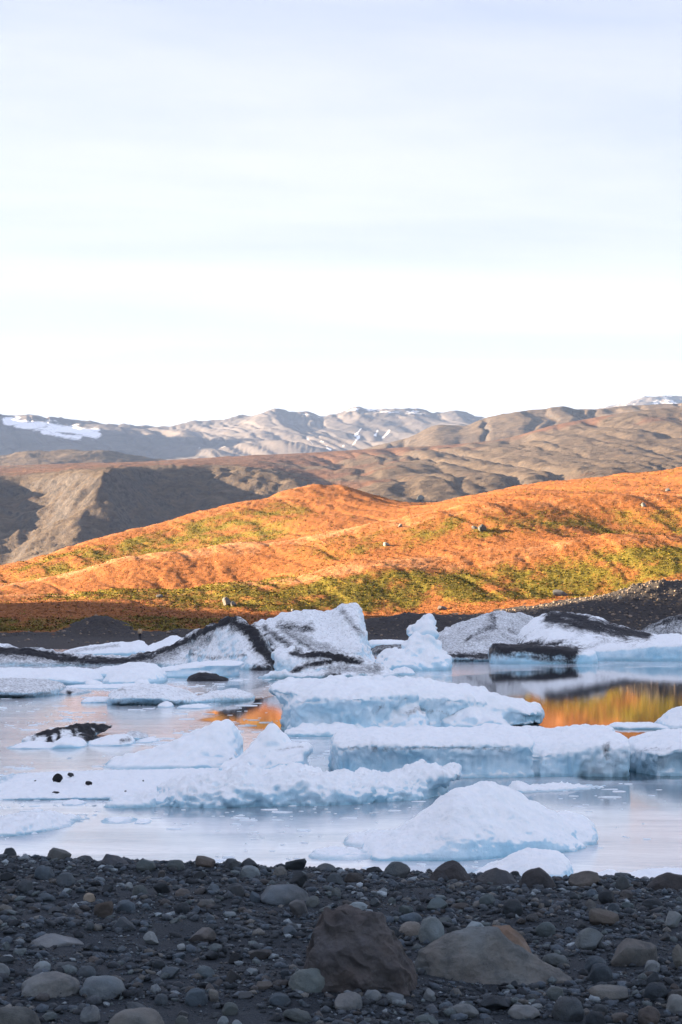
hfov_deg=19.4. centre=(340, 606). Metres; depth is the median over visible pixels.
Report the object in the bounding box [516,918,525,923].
stone
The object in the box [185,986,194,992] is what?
stone
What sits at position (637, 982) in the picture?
stone
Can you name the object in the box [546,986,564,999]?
stone
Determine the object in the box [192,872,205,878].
stone
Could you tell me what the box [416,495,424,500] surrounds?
hill boulder
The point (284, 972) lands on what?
stone
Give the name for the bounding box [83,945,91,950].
stone
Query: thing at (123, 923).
stone
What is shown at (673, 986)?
stone
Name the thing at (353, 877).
stone
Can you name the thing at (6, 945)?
stone
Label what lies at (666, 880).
boulder
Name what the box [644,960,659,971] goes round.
stone
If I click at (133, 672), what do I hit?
ice floe
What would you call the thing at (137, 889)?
stone
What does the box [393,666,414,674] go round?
ice floe
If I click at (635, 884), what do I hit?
stone
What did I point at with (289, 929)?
stone
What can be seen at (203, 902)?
stone
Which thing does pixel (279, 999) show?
stone
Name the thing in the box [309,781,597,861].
iceberg
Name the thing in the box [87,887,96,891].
stone
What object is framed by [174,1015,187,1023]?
stone
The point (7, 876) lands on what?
stone
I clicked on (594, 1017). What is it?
stone
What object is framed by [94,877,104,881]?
stone
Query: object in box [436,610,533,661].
iceberg
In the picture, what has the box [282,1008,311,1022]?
stone
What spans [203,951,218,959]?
stone
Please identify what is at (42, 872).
stone
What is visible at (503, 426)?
rocky ridge
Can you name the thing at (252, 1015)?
beach
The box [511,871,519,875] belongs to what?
stone
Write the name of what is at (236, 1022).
stone
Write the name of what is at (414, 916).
stone
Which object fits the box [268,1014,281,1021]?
stone
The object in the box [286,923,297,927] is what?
stone
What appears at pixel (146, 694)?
ice floe
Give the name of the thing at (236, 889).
stone
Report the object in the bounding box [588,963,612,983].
stone
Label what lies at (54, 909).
stone
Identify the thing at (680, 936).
stone
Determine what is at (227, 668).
ice floe
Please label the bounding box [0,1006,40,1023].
stone
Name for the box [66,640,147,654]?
ice floe
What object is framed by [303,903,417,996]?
boulder
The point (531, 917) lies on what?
stone
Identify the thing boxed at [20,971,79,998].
stone
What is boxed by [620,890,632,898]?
stone
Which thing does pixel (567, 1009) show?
stone
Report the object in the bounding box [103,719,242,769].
iceberg
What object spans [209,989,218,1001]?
stone
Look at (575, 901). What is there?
stone
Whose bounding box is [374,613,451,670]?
iceberg
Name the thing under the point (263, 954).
stone
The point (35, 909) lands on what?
stone
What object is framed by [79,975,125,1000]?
stone
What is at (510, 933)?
boulder
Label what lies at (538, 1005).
stone
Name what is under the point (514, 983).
stone
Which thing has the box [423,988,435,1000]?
stone
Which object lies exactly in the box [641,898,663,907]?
stone
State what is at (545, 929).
stone
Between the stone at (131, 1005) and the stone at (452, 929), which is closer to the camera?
the stone at (131, 1005)
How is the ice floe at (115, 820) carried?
on the water
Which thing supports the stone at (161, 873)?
on the beach
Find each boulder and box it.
[100,854,128,864]
[222,597,230,605]
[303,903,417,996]
[415,926,571,984]
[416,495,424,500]
[428,860,472,881]
[437,605,446,610]
[474,868,516,884]
[478,524,486,531]
[492,925,531,953]
[519,867,555,887]
[553,589,566,595]
[646,872,681,890]
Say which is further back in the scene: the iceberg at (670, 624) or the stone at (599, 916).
the iceberg at (670, 624)
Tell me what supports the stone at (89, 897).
on the beach
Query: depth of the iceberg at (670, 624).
226.50 m
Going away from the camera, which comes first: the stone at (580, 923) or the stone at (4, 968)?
the stone at (4, 968)
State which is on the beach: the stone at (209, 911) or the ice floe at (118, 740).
the stone at (209, 911)
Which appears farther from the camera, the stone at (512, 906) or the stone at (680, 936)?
the stone at (512, 906)
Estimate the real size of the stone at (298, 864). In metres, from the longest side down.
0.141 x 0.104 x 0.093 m
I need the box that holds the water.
[0,649,681,873]
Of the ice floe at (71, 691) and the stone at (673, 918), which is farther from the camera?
the ice floe at (71, 691)
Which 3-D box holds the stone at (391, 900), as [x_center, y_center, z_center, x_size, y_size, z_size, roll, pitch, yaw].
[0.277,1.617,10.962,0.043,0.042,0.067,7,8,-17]
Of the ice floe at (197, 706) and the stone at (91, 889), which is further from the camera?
the ice floe at (197, 706)
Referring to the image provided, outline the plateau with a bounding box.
[0,407,681,564]
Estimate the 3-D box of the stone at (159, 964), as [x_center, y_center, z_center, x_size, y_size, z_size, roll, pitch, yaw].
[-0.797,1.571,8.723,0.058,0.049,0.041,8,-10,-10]
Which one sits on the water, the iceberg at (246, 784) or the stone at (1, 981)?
the iceberg at (246, 784)
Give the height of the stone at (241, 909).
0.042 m
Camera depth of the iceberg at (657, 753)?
59.67 m
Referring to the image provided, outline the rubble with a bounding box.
[1,578,681,644]
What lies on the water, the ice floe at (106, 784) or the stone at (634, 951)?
the ice floe at (106, 784)
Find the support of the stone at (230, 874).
on the beach
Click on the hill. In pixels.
(44, 639)
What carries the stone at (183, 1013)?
on the beach
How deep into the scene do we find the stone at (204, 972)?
8.52 m
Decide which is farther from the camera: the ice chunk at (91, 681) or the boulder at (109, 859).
the ice chunk at (91, 681)
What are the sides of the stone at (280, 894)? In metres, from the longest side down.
0.273 x 0.198 x 0.151 m
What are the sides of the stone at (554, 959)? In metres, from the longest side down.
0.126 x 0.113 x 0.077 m
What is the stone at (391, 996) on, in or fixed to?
on the beach
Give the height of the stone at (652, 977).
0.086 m
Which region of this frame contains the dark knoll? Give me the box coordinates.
[0,449,163,465]
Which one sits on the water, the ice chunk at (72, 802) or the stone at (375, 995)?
the ice chunk at (72, 802)
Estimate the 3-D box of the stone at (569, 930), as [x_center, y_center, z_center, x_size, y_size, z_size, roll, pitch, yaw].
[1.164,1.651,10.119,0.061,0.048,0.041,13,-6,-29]
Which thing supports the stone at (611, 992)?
on the beach
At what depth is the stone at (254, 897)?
10.72 m
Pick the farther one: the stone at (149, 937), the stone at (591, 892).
the stone at (591, 892)
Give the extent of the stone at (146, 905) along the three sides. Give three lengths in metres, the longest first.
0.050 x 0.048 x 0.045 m
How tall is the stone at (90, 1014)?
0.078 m
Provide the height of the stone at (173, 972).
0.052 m
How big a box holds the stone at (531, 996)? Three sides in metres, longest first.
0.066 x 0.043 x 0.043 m
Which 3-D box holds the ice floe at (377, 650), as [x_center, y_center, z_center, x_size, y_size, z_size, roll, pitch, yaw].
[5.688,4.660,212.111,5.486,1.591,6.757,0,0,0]
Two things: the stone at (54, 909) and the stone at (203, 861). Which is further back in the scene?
the stone at (203, 861)
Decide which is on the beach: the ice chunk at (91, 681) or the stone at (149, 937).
the stone at (149, 937)
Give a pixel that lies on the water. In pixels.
(605, 693)
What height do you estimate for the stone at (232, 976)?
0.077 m
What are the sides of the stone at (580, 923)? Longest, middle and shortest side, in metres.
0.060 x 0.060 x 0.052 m
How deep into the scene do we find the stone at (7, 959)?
8.69 m
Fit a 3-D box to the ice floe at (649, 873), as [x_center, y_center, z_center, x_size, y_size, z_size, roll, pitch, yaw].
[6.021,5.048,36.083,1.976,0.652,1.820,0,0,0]
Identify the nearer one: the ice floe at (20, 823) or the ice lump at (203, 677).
the ice floe at (20, 823)
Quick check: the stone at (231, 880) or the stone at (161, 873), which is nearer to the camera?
the stone at (231, 880)
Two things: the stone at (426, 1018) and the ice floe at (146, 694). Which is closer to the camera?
the stone at (426, 1018)
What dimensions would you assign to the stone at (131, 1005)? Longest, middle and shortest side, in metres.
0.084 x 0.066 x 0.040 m
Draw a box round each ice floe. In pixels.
[0,667,103,684]
[0,677,65,697]
[0,768,218,799]
[0,810,96,835]
[7,741,52,748]
[59,687,90,694]
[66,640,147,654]
[66,683,138,688]
[81,696,107,702]
[87,734,135,745]
[94,662,167,683]
[100,816,136,823]
[107,683,254,705]
[136,737,158,742]
[147,635,180,651]
[162,660,243,677]
[177,703,211,708]
[369,639,403,647]
[371,644,400,654]
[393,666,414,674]
[473,847,573,876]
[508,780,605,792]
[597,869,618,875]
[609,722,669,728]
[628,867,681,878]
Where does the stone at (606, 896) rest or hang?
on the beach
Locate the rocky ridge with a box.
[362,403,681,449]
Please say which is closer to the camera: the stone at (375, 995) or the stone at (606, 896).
the stone at (375, 995)
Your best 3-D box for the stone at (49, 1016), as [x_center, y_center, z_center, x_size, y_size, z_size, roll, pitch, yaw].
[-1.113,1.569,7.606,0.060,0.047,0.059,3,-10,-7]
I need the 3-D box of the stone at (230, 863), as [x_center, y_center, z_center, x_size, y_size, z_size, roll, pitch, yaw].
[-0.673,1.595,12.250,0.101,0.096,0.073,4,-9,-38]
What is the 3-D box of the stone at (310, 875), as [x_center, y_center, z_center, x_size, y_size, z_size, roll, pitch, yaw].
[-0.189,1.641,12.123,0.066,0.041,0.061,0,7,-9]
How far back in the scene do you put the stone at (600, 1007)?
8.07 m
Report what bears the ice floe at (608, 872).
on the water
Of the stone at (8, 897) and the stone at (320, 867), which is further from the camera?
the stone at (320, 867)
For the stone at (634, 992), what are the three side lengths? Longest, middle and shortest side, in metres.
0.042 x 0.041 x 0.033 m
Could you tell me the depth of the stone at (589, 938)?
9.59 m
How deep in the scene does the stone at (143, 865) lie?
12.08 m
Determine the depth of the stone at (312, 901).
10.64 m
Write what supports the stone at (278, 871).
on the beach
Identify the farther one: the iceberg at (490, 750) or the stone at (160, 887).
the iceberg at (490, 750)
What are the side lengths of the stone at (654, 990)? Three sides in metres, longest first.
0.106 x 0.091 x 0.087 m
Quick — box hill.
[0,467,681,648]
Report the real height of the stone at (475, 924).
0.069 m
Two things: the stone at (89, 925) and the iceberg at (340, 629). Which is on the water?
the iceberg at (340, 629)
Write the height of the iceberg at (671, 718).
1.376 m
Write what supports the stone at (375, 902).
on the beach
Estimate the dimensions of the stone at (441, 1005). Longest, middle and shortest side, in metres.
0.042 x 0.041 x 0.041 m
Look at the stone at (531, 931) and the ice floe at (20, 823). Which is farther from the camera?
the ice floe at (20, 823)
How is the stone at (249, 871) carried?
on the beach
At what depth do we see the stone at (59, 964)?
8.62 m
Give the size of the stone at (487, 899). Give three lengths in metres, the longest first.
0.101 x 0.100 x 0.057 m
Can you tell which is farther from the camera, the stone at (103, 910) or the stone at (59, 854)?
the stone at (59, 854)
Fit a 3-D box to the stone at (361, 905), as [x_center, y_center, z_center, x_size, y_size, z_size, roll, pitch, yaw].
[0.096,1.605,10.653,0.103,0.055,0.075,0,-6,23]
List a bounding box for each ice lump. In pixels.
[21,723,111,742]
[187,672,228,681]
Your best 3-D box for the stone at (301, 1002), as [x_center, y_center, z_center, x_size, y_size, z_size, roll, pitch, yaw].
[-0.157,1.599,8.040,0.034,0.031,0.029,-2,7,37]
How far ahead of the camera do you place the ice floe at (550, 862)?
36.68 m
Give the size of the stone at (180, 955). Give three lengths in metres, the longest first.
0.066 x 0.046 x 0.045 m
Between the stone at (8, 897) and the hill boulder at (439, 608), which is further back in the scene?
the hill boulder at (439, 608)
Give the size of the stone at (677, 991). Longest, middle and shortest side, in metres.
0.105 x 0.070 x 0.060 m
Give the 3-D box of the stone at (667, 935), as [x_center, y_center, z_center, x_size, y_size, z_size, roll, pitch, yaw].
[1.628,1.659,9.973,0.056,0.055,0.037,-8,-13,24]
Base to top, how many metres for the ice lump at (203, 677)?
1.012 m
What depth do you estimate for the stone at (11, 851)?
13.21 m
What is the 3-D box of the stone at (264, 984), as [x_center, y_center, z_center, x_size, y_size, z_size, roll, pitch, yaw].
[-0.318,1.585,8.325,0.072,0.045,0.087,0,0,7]
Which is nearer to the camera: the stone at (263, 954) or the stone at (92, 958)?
the stone at (92, 958)
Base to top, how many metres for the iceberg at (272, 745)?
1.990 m
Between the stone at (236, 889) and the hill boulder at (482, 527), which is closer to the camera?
the stone at (236, 889)
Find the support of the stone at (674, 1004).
on the beach
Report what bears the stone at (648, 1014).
on the beach
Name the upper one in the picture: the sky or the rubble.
the sky
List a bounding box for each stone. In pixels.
[0,872,15,880]
[0,904,11,910]
[0,956,15,963]
[0,963,9,975]
[0,976,2,986]
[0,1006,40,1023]
[2,941,9,950]
[3,847,16,857]
[3,895,10,901]
[17,879,32,892]
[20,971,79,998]
[28,906,39,911]
[30,933,83,947]
[33,961,50,971]
[34,865,54,879]
[38,893,55,900]
[42,1011,56,1021]
[47,848,71,860]
[47,906,62,912]
[54,961,78,970]
[56,872,74,885]
[62,888,71,893]
[68,907,82,913]
[77,855,92,860]
[77,965,95,977]
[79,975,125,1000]
[80,1005,99,1022]
[83,893,94,901]
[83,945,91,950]
[85,921,93,930]
[85,962,96,969]
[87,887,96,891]
[88,956,98,961]
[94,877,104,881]
[94,901,112,917]
[101,884,113,893]
[108,1007,164,1023]
[112,917,134,930]
[116,900,135,912]
[117,946,125,951]
[125,882,132,889]
[125,1002,145,1008]
[132,885,147,895]
[136,859,155,871]
[142,903,150,909]
[143,931,158,943]
[144,961,152,966]
[152,960,165,968]
[153,882,169,892]
[154,994,167,1005]
[158,870,164,877]
[160,967,179,978]
[166,860,184,869]
[169,917,180,923]
[172,952,184,959]
[173,885,181,889]
[174,902,189,913]
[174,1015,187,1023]
[175,888,189,895]
[177,943,185,950]
[177,1010,187,1016]
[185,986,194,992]
[185,988,207,1005]
[187,927,215,941]
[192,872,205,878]
[195,856,214,866]
[195,965,214,978]
[197,899,215,906]
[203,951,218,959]
[205,908,212,913]
[205,915,213,920]
[207,883,219,893]
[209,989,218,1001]
[211,1003,220,1008]
[217,1016,228,1023]
[222,1002,237,1015]
[223,911,235,917]
[224,858,239,869]
[224,872,233,876]
[225,969,241,982]
[226,883,244,896]
[228,878,236,883]
[229,952,242,963]
[232,1020,241,1023]
[237,991,253,998]
[238,907,246,912]
[240,865,259,878]
[242,858,257,866]
[246,968,257,975]
[249,891,260,901]
[249,949,271,958]
[256,981,272,988]
[260,884,308,905]
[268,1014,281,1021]
[269,992,290,1005]
[272,867,286,876]
[280,969,289,978]
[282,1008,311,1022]
[283,925,296,934]
[285,858,306,869]
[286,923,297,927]
[288,968,324,992]
[289,900,307,916]
[290,871,307,886]
[298,999,306,1005]
[305,896,318,906]
[306,873,314,878]
[315,863,336,871]
[326,873,344,884]
[331,887,340,898]
[334,992,362,1010]
[344,873,363,882]
[350,902,367,909]
[363,990,381,1001]
[366,866,382,872]
[369,898,379,906]
[383,861,410,877]
[386,992,403,1004]
[388,897,395,903]
[389,926,399,937]
[398,905,413,913]
[399,912,421,922]
[399,921,419,936]
[414,1014,438,1023]
[416,905,424,911]
[418,917,443,942]
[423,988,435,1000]
[426,897,447,909]
[435,895,445,899]
[438,1009,446,1016]
[439,917,451,922]
[439,1002,448,1008]
[447,926,458,932]
[450,988,461,996]
[451,902,468,909]
[451,1003,478,1017]
[466,921,483,927]
[479,894,495,905]
[479,995,509,1009]
[502,899,522,915]
[508,1004,539,1018]
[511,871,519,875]
[511,980,518,988]
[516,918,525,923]
[522,929,535,934]
[524,994,538,999]
[526,914,538,921]
[531,1003,542,1007]
[535,922,555,936]
[542,953,568,966]
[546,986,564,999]
[551,916,561,921]
[551,996,584,1021]
[554,880,564,884]
[565,927,574,933]
[568,871,600,885]
[569,891,579,900]
[570,899,578,904]
[574,928,603,949]
[576,920,585,927]
[584,955,606,971]
[585,899,595,910]
[585,1011,604,1023]
[586,889,597,896]
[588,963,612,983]
[588,984,628,1000]
[589,908,618,925]
[592,1004,607,1015]
[598,890,615,903]
[607,903,619,912]
[611,938,657,966]
[611,1012,628,1022]
[614,872,630,876]
[615,875,629,889]
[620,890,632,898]
[621,902,633,908]
[631,881,641,886]
[631,990,639,996]
[632,979,643,985]
[638,1006,660,1023]
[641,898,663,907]
[643,982,668,999]
[644,921,652,926]
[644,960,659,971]
[645,972,659,983]
[661,933,670,939]
[665,910,681,927]
[666,994,681,1014]
[667,989,681,997]
[669,983,679,988]
[672,944,681,968]
[678,932,681,940]
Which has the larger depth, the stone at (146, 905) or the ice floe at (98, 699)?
the ice floe at (98, 699)
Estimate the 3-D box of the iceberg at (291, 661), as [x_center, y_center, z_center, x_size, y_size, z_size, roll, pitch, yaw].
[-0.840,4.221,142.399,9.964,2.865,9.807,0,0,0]
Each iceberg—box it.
[0,603,374,670]
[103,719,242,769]
[104,759,461,807]
[219,723,312,770]
[258,645,397,678]
[268,674,544,736]
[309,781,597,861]
[328,723,630,777]
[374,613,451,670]
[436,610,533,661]
[488,611,681,663]
[628,728,681,775]
[641,615,681,634]
[654,706,681,728]
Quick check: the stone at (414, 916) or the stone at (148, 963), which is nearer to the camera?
the stone at (148, 963)
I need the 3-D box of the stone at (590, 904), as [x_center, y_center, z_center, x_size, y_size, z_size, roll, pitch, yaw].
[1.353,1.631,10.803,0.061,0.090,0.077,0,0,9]
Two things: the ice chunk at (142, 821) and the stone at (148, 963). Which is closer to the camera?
the stone at (148, 963)
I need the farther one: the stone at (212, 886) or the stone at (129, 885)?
the stone at (129, 885)
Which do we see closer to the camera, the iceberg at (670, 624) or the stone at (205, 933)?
the stone at (205, 933)
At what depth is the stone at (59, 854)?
12.49 m
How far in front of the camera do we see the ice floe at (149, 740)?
73.71 m
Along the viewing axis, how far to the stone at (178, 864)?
12.14 m
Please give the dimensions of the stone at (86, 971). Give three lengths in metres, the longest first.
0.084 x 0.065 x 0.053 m
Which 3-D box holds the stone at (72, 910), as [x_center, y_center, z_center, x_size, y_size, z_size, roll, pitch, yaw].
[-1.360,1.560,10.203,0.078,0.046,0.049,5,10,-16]
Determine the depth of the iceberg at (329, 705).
80.40 m
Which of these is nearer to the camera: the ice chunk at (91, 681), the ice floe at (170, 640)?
the ice chunk at (91, 681)
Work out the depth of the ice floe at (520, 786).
54.23 m
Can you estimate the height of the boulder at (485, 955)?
0.304 m
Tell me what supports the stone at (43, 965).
on the beach
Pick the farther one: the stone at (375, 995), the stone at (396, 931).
the stone at (396, 931)
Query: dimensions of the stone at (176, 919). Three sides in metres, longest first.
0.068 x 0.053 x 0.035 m
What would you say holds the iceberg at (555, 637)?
on the water
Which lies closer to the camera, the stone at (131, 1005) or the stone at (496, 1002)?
the stone at (131, 1005)
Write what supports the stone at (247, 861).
on the beach
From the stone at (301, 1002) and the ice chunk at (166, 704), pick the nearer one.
the stone at (301, 1002)
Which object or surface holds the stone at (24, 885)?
on the beach
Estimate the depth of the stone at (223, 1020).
7.62 m
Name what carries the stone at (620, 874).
on the beach
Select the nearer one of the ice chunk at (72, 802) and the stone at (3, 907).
the stone at (3, 907)
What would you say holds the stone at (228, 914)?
on the beach
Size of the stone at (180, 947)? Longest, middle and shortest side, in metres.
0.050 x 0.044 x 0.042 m
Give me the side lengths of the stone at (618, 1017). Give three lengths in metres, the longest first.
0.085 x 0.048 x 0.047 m
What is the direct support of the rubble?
on the hill
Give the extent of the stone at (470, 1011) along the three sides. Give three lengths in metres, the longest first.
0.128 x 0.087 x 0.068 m
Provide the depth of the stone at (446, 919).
10.33 m
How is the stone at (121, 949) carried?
on the beach
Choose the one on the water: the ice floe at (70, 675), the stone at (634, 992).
the ice floe at (70, 675)
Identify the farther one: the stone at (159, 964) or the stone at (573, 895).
the stone at (573, 895)
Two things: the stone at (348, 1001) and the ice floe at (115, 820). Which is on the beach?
the stone at (348, 1001)
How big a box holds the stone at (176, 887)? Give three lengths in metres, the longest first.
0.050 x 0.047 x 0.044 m
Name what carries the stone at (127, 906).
on the beach
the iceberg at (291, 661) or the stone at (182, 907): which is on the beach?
the stone at (182, 907)
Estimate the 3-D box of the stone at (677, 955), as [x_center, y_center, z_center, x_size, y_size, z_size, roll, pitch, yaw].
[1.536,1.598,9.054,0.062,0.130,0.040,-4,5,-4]
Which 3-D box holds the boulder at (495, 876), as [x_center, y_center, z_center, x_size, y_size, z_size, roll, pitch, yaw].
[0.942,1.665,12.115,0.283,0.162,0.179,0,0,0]
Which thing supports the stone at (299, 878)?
on the beach
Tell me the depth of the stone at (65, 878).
11.22 m
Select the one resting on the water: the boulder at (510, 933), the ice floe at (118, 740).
the ice floe at (118, 740)
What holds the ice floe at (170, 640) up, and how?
on the water
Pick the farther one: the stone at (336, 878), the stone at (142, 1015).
the stone at (336, 878)
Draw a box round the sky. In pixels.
[0,0,681,426]
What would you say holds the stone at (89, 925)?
on the beach
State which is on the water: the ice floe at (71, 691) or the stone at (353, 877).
the ice floe at (71, 691)
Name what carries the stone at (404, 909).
on the beach
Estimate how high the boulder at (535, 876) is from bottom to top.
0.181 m
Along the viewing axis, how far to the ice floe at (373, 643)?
242.78 m
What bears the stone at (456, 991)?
on the beach
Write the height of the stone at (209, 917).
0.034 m
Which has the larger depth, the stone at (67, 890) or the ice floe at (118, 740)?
the ice floe at (118, 740)
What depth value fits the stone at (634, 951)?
9.22 m
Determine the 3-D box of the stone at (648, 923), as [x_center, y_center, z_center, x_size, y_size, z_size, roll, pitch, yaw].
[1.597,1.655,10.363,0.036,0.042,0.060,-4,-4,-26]
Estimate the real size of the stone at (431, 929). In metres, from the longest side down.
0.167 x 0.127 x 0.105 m
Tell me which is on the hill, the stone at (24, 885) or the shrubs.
the shrubs
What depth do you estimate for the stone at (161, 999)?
7.96 m
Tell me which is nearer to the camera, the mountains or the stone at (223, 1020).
the stone at (223, 1020)
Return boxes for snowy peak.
[598,395,681,408]
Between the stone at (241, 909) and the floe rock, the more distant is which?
the floe rock
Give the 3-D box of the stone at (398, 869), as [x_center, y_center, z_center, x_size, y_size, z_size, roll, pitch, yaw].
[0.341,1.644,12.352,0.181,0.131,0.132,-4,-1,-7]
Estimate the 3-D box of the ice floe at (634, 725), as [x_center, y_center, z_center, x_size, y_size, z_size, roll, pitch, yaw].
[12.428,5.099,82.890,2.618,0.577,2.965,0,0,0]
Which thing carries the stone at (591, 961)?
on the beach
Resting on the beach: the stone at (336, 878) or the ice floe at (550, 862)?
the stone at (336, 878)
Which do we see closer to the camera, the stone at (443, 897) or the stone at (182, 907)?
the stone at (182, 907)
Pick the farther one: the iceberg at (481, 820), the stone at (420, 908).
the iceberg at (481, 820)
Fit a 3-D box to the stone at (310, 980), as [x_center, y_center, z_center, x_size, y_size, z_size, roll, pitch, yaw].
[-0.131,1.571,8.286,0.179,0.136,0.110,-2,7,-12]
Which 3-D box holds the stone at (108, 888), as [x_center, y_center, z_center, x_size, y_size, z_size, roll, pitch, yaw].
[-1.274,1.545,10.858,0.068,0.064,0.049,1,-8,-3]
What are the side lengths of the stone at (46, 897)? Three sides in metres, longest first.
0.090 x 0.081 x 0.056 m
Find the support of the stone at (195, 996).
on the beach
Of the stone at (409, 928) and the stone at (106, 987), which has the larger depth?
the stone at (409, 928)
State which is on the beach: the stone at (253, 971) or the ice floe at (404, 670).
the stone at (253, 971)
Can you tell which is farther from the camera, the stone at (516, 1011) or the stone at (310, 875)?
the stone at (310, 875)
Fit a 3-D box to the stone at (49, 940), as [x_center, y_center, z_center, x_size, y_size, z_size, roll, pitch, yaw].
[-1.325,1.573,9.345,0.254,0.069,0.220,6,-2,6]
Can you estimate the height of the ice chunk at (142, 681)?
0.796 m
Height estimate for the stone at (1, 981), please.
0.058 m
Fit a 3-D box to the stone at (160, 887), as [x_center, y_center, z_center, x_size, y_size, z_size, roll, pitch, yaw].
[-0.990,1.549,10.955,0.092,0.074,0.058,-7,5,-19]
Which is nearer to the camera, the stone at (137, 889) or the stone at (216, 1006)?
the stone at (216, 1006)
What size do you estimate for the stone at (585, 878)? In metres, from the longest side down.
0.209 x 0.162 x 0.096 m
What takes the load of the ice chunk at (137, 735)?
on the water
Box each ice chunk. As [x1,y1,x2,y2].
[41,736,86,748]
[62,799,86,805]
[85,679,102,684]
[127,731,147,739]
[134,679,148,683]
[134,819,151,823]
[158,701,173,706]
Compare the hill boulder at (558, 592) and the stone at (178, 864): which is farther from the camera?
the hill boulder at (558, 592)
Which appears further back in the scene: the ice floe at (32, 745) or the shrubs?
the shrubs
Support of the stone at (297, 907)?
on the beach
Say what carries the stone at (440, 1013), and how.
on the beach
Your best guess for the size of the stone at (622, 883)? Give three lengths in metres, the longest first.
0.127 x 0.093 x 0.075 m
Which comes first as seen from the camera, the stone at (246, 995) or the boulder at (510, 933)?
the stone at (246, 995)
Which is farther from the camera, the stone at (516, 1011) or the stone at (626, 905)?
the stone at (626, 905)
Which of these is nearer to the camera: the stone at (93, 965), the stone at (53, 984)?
the stone at (53, 984)
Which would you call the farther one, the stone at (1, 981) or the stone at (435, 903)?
the stone at (435, 903)
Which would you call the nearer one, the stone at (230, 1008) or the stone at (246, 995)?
the stone at (230, 1008)
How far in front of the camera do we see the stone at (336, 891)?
11.00 m
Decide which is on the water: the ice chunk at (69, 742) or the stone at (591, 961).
the ice chunk at (69, 742)
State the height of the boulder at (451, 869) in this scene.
0.185 m
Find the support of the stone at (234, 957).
on the beach
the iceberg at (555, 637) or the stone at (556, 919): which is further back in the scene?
the iceberg at (555, 637)
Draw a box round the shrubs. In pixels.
[0,468,681,632]
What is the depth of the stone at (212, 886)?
10.95 m
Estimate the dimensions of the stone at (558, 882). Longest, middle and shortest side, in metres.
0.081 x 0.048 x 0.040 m
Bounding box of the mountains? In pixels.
[0,407,483,459]
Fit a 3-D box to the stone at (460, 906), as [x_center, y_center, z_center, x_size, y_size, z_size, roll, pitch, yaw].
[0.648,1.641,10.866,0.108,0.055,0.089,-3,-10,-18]
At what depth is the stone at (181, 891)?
10.81 m
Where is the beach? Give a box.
[0,858,681,1023]
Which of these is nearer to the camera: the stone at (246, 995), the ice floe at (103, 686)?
the stone at (246, 995)
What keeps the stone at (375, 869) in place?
on the beach
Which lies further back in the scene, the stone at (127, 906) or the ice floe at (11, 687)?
the ice floe at (11, 687)
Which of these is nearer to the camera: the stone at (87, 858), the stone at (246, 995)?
the stone at (246, 995)
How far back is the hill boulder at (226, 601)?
332.36 m
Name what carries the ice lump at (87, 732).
on the water
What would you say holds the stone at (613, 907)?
on the beach
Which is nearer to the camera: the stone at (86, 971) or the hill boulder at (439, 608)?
the stone at (86, 971)
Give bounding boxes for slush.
[0,678,661,868]

